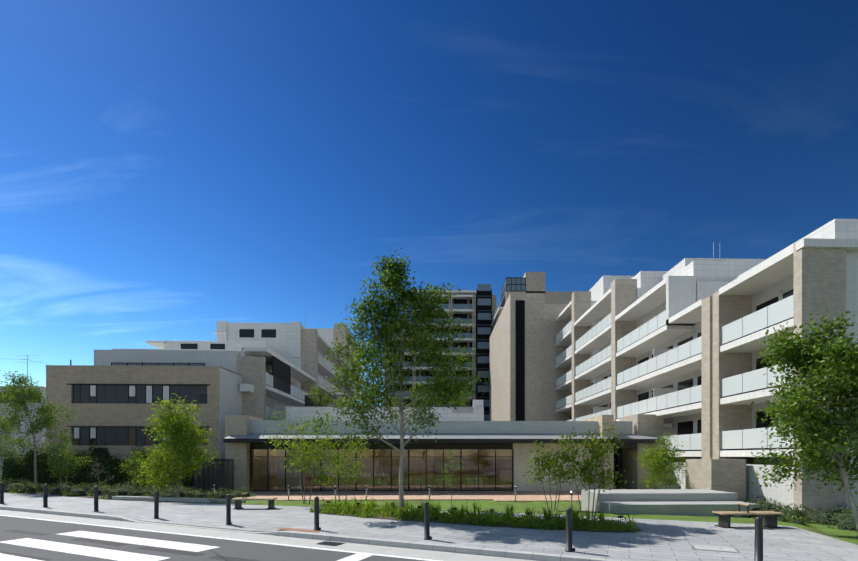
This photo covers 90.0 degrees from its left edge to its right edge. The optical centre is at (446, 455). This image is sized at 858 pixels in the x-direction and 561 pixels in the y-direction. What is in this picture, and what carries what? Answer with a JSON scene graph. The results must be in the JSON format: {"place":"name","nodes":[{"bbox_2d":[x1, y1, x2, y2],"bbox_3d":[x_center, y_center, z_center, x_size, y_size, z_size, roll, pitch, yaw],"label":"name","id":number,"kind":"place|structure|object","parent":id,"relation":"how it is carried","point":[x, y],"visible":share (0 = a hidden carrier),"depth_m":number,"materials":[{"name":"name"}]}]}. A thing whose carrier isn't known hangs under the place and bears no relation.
{"place":"outdoors","nodes":[
{"label":"outdoors","id":0,"kind":"place"},
{"bbox_2d":[0,477,273,531],"bbox_3d":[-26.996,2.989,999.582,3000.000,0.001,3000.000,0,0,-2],"label":"ground","id":1,"kind":"structure","parent":0,"point":[201,526],"depth_m":18.07,"materials":[{"name":"grey concrete"}]},
{"bbox_2d":[0,354,49,476],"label":"neighbour building","id":2,"kind":"structure","parent":1,"relation":"on","point":[37,435],"depth_m":60.33,"materials":[{"name":"grey concrete"}]},
{"bbox_2d":[45,360,294,489],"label":"three storey building","id":3,"kind":"structure","parent":1,"relation":"on","point":[113,403],"depth_m":33.28,"materials":[{"name":"beige tile"}]},
{"bbox_2d":[94,321,363,419],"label":"building wing","id":4,"kind":"structure","parent":1,"relation":"on","point":[287,363],"depth_m":48.13,"materials":[{"name":"white paint"}]},
{"bbox_2d":[249,491,580,501],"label":"deck terrace","id":5,"kind":"structure","parent":1,"relation":"on","point":[521,496],"depth_m":28.15,"materials":[{"name":"brown wood"}]},
{"bbox_2d":[223,414,662,491],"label":"pavilion building","id":6,"kind":"structure","parent":1,"relation":"on","point":[244,434],"depth_m":31.75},
{"bbox_2d":[261,449,500,489],"bbox_3d":[-4.690,0.914,34.742,19.180,3.350,5.737,0,0,-2],"label":"building interior","id":7,"kind":"object","parent":6,"relation":"in","point":[484,461],"depth_m":36.61,"materials":[{"name":"brown wood"}]},
{"bbox_2d":[251,449,511,489],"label":"glass wall","id":8,"kind":"structure","parent":6,"relation":"attached to","point":[397,466],"depth_m":31.66,"materials":[{"name":"glass"}]},
{"bbox_2d":[250,449,513,490],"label":"window frames","id":9,"kind":"structure","parent":6,"relation":"attached to","point":[391,475],"depth_m":31.64,"materials":[{"name":"black metal"}]},
{"bbox_2d":[384,272,572,420],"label":"building blocks","id":10,"kind":"structure","parent":1,"relation":"on","point":[511,339],"depth_m":65.85,"materials":[{"name":"beige tile"}]},
{"bbox_2d":[555,219,857,514],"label":"building wing","id":11,"kind":"structure","parent":1,"relation":"on","point":[667,345],"depth_m":25.49,"materials":[{"name":"white paint"}]},
{"bbox_2d":[0,515,443,560],"bbox_3d":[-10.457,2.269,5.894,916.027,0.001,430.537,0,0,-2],"label":"road","id":12,"kind":"structure","parent":0,"point":[251,550],"depth_m":10.64,"materials":[{"name":"grey asphalt"}]},
{"bbox_2d":[0,529,258,560],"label":"road wear","id":13,"kind":"object","parent":12,"relation":"on","point":[219,557],"visible":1,"depth_m":10.30,"materials":[{"name":"concrete"}]},
{"bbox_2d":[0,510,537,560],"bbox_3d":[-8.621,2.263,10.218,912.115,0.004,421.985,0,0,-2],"label":"road markings","id":14,"kind":"object","parent":12,"relation":"on","point":[388,551],"visible":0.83,"depth_m":10.98,"materials":[{"name":"paint"}]},
{"bbox_2d":[0,506,625,560],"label":"kerb","id":15,"kind":"structure","parent":12,"relation":"on","point":[465,550],"depth_m":10.87,"materials":[{"name":"concrete"}]},
{"bbox_2d":[9,490,641,531],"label":"planting bed soil","id":16,"kind":"structure","parent":0,"point":[382,517],"depth_m":14.55,"materials":[{"name":"brown soil"}]},
{"bbox_2d":[0,440,201,490],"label":"hedge","id":17,"kind":"object","parent":16,"relation":"on","point":[19,467],"visible":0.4,"depth_m":30.34,"materials":[{"name":"green plant"}]},
{"bbox_2d":[0,477,254,498],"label":"bed shrubs","id":18,"kind":"object","parent":16,"relation":"on","point":[21,487],"visible":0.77,"depth_m":24.60,"materials":[{"name":"green plant"}]},
{"bbox_2d":[309,496,638,531],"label":"bed plants","id":19,"kind":"object","parent":16,"relation":"on","point":[519,521],"visible":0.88,"depth_m":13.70,"materials":[{"name":"green plant"}]},
{"bbox_2d":[537,419,633,519],"bbox_3d":[4.675,0.521,13.736,2.459,3.447,2.523,0,0,-34],"label":"tree","id":20,"kind":"object","parent":16,"relation":"on","point":[595,446],"visible":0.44,"depth_m":13.58,"materials":[{"name":"green plant"}]},
{"bbox_2d":[286,395,483,420],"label":"roof terrace building","id":21,"kind":"structure","parent":0,"point":[475,412],"depth_m":37.15,"materials":[{"name":"white concrete"}]},
{"bbox_2d":[307,384,324,405],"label":"roof garden tree","id":22,"kind":"object","parent":21,"relation":"on","point":[316,392],"visible":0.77,"depth_m":38.63,"materials":[{"name":"green plant"}]},
{"bbox_2d":[317,393,331,405],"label":"roof garden tree","id":23,"kind":"object","parent":21,"relation":"on","point":[327,402],"visible":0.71,"depth_m":38.22,"materials":[{"name":"green plant"}]},
{"bbox_2d":[336,393,349,405],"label":"roof garden tree","id":24,"kind":"object","parent":21,"relation":"on","point":[347,401],"visible":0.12,"depth_m":40.66,"materials":[{"name":"green plant"}]},
{"bbox_2d":[390,395,404,405],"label":"roof garden tree","id":25,"kind":"object","parent":21,"relation":"on","point":[398,401],"visible":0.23,"depth_m":38.40,"materials":[{"name":"green plant"}]},
{"bbox_2d":[453,391,469,406],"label":"roof garden tree","id":26,"kind":"object","parent":21,"relation":"on","point":[463,399],"visible":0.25,"depth_m":39.05,"materials":[{"name":"green plant"}]},
{"bbox_2d":[0,493,857,560],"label":"footpath","id":27,"kind":"structure","parent":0,"point":[662,540],"depth_m":12.00,"materials":[{"name":"grey concrete"}]},
{"bbox_2d":[0,482,3,503],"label":"bollard","id":28,"kind":"object","parent":27,"relation":"on","point":[1,492],"visible":1,"depth_m":19.25,"materials":[{"name":"grey metal"}]},
{"bbox_2d":[43,484,47,507],"bbox_3d":[-16.767,1.652,17.916,0.166,0.974,0.170,0,0,-2],"label":"bollard","id":29,"kind":"object","parent":27,"relation":"on","point":[45,495],"visible":1,"depth_m":17.87,"materials":[{"name":"grey metal"}]},
{"bbox_2d":[93,486,98,511],"bbox_3d":[-13.515,1.652,16.535,0.166,0.974,0.170,0,0,-2],"label":"bollard","id":30,"kind":"object","parent":27,"relation":"on","point":[95,498],"visible":1,"depth_m":16.48,"materials":[{"name":"grey metal"}]},
{"bbox_2d":[153,491,158,518],"bbox_3d":[-10.263,1.712,15.154,0.166,0.974,0.170,0,0,-2],"label":"bollard","id":31,"kind":"object","parent":27,"relation":"on","point":[156,504],"visible":1,"depth_m":15.10,"materials":[{"name":"grey metal"}]},
{"bbox_2d":[226,494,231,524],"bbox_3d":[-6.989,1.712,13.774,0.209,0.974,0.170,0,0,-2],"label":"bollard","id":32,"kind":"object","parent":27,"relation":"on","point":[228,509],"visible":1,"depth_m":13.72,"materials":[{"name":"grey metal"}]},
{"bbox_2d":[232,493,276,508],"bbox_3d":[-7.806,1.819,17.438,1.650,0.640,0.460,0,0,-2],"label":"bench","id":33,"kind":"object","parent":27,"relation":"on","point":[238,502],"visible":1,"depth_m":17.25,"materials":[{"name":"brown wood"}]},
{"bbox_2d":[314,496,320,529],"bbox_3d":[-3.738,1.652,12.393,0.209,0.974,0.170,0,0,-2],"label":"bollard","id":34,"kind":"object","parent":27,"relation":"on","point":[316,513],"visible":1,"depth_m":12.34,"materials":[{"name":"grey metal"}]},
{"bbox_2d":[424,501,431,539],"bbox_3d":[-0.486,1.652,11.012,0.209,0.974,0.170,0,0,-2],"label":"bollard","id":35,"kind":"object","parent":27,"relation":"on","point":[427,536],"visible":1,"depth_m":10.96,"materials":[{"name":"grey metal"}]},
{"bbox_2d":[278,528,740,552],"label":"pavement hatches","id":36,"kind":"object","parent":27,"relation":"on","point":[715,548],"visible":0.92,"depth_m":10.11,"materials":[{"name":"grey metal"}]},
{"bbox_2d":[565,508,574,551],"bbox_3d":[2.766,1.652,9.632,0.209,0.974,0.170,0,0,-2],"label":"bollard","id":37,"kind":"object","parent":27,"relation":"on","point":[569,548],"visible":0.98,"depth_m":9.58,"materials":[{"name":"grey metal"}]},
{"bbox_2d":[712,503,783,527],"bbox_3d":[9.074,1.789,12.950,1.860,0.700,0.484,0,0,-2],"label":"bench","id":38,"kind":"object","parent":27,"relation":"on","point":[724,519],"visible":0.98,"depth_m":12.84,"materials":[{"name":"brown wood"}]},
{"bbox_2d":[754,517,762,560],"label":"bollard","id":39,"kind":"object","parent":27,"relation":"on","point":[758,549],"visible":1,"depth_m":8.20,"materials":[{"name":"grey metal"}]},
{"bbox_2d":[0,0,857,405],"label":"sky","id":40,"kind":"structure","parent":0,"point":[170,170],"materials":[{"name":"blue"}]},
{"bbox_2d":[24,493,857,544],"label":"lawn","id":41,"kind":"structure","parent":0,"point":[821,529],"depth_m":18.29,"materials":[{"name":"green plant"}]},
{"bbox_2d":[0,407,21,460],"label":"tree","id":42,"kind":"object","parent":41,"relation":"on","point":[5,439],"visible":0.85,"depth_m":29.42,"materials":[{"name":"green plant"}]},
{"bbox_2d":[0,370,79,486],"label":"tree","id":43,"kind":"object","parent":41,"relation":"on","point":[45,419],"visible":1,"depth_m":26.16,"materials":[{"name":"green plant"}]},
{"bbox_2d":[36,440,92,493],"bbox_3d":[-22.180,0.675,24.938,2.337,3.178,2.465,0,0,-2],"label":"tree","id":44,"kind":"object","parent":41,"relation":"on","point":[63,460],"visible":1,"depth_m":24.86,"materials":[{"name":"green plant"}]},
{"bbox_2d":[88,458,114,486],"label":"bare tree","id":45,"kind":"object","parent":41,"relation":"on","point":[98,465],"visible":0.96,"depth_m":26.76,"materials":[{"name":"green plant"}]},
{"bbox_2d":[115,449,148,491],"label":"tree","id":46,"kind":"object","parent":41,"relation":"on","point":[130,464],"visible":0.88,"depth_m":26.44,"materials":[{"name":"green plant"}]},
{"bbox_2d":[132,458,165,490],"bbox_3d":[-16.406,1.118,23.918,1.889,2.564,1.791,0,0,-2],"label":"shrub","id":47,"kind":"object","parent":41,"relation":"on","point":[141,480],"visible":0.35,"depth_m":23.63,"materials":[{"name":"green plant"}]},
{"bbox_2d":[112,496,245,502],"bbox_3d":[-12.926,2.084,20.546,7.164,0.210,0.506,0,0,13],"label":"bed edging","id":48,"kind":"object","parent":41,"relation":"on","point":[180,499],"visible":0.61,"depth_m":20.29,"materials":[{"name":"concrete"}]},
{"bbox_2d":[137,393,225,496],"bbox_3d":[-13.247,-0.474,21.622,3.811,5.521,3.822,0,0,41],"label":"bushy tree","id":49,"kind":"object","parent":41,"relation":"on","point":[186,451],"visible":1,"depth_m":21.09,"materials":[{"name":"green plant"}]},
{"bbox_2d":[193,459,233,493],"bbox_3d":[-16.054,1.464,29.531,2.765,2.550,0.070,0,0,-2],"label":"slat fence","id":50,"kind":"object","parent":41,"relation":"on","point":[217,474],"visible":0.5,"depth_m":29.51,"materials":[{"name":"grey metal"}]},
{"bbox_2d":[263,406,336,503],"bbox_3d":[-6.598,0.039,19.607,3.181,4.492,2.778,0,0,-2],"label":"tree","id":51,"kind":"object","parent":41,"relation":"on","point":[302,453],"visible":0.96,"depth_m":19.49,"materials":[{"name":"green plant"}]},
{"bbox_2d":[334,485,335,503],"bbox_3d":[-5.305,1.835,20.408,0.084,0.880,0.088,0,0,-2],"label":"path light","id":52,"kind":"object","parent":41,"relation":"on","point":[334,493],"visible":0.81,"depth_m":20.38,"materials":[{"name":"silver metal"}]},
{"bbox_2d":[309,421,372,503],"bbox_3d":[-4.930,0.328,20.180,3.065,4.028,2.704,0,0,-2],"label":"tree","id":53,"kind":"object","parent":41,"relation":"on","point":[353,467],"visible":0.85,"depth_m":19.95,"materials":[{"name":"green plant"}]},
{"bbox_2d":[306,248,490,508],"bbox_3d":[-1.822,-2.542,16.004,6.727,9.565,6.084,0,0,-2],"label":"tree","id":54,"kind":"object","parent":41,"relation":"on","point":[389,313],"visible":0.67,"depth_m":15.14,"materials":[{"name":"green plant"}]},
{"bbox_2d":[438,449,463,504],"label":"young tree","id":55,"kind":"object","parent":41,"relation":"on","point":[447,462],"visible":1,"depth_m":20.97,"materials":[{"name":"green plant"}]},
{"bbox_2d":[522,434,580,509],"bbox_3d":[4.580,0.736,18.168,2.646,3.270,2.309,0,0,21],"label":"tree","id":56,"kind":"object","parent":41,"relation":"on","point":[545,465],"visible":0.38,"depth_m":18.00,"materials":[{"name":"green plant"}]},
{"bbox_2d":[571,491,572,507],"bbox_3d":[5.708,2.049,19.610,0.084,0.880,0.088,0,0,-2],"label":"path light","id":57,"kind":"object","parent":41,"relation":"on","point":[571,499],"visible":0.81,"depth_m":19.57,"materials":[{"name":"silver metal"}]},
{"bbox_2d":[633,431,687,488],"bbox_3d":[12.697,0.606,25.550,3.248,4.178,3.222,0,0,-2],"label":"tree","id":58,"kind":"object","parent":41,"relation":"on","point":[659,461],"visible":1,"depth_m":25.39,"materials":[{"name":"green plant"}]},
{"bbox_2d":[581,489,758,517],"bbox_3d":[9.236,2.096,18.357,5.899,1.087,3.300,0,0,-2],"label":"concrete stage","id":59,"kind":"object","parent":41,"relation":"on","point":[694,502],"visible":0.62,"depth_m":17.76,"materials":[{"name":"grey concrete"}]},
{"bbox_2d":[745,495,784,511],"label":"shrubs","id":60,"kind":"object","parent":41,"relation":"on","point":[769,505],"visible":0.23,"depth_m":20.10,"materials":[{"name":"green plant"}]},
{"bbox_2d":[735,501,857,530],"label":"shrubs","id":61,"kind":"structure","parent":41,"relation":"on","point":[843,519],"depth_m":16.65,"materials":[{"name":"green plant"}]},
{"bbox_2d":[741,310,857,533],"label":"tree","id":62,"kind":"object","parent":41,"relation":"on","point":[828,363],"visible":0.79,"depth_m":11.66,"materials":[{"name":"green plant"}]}
]}

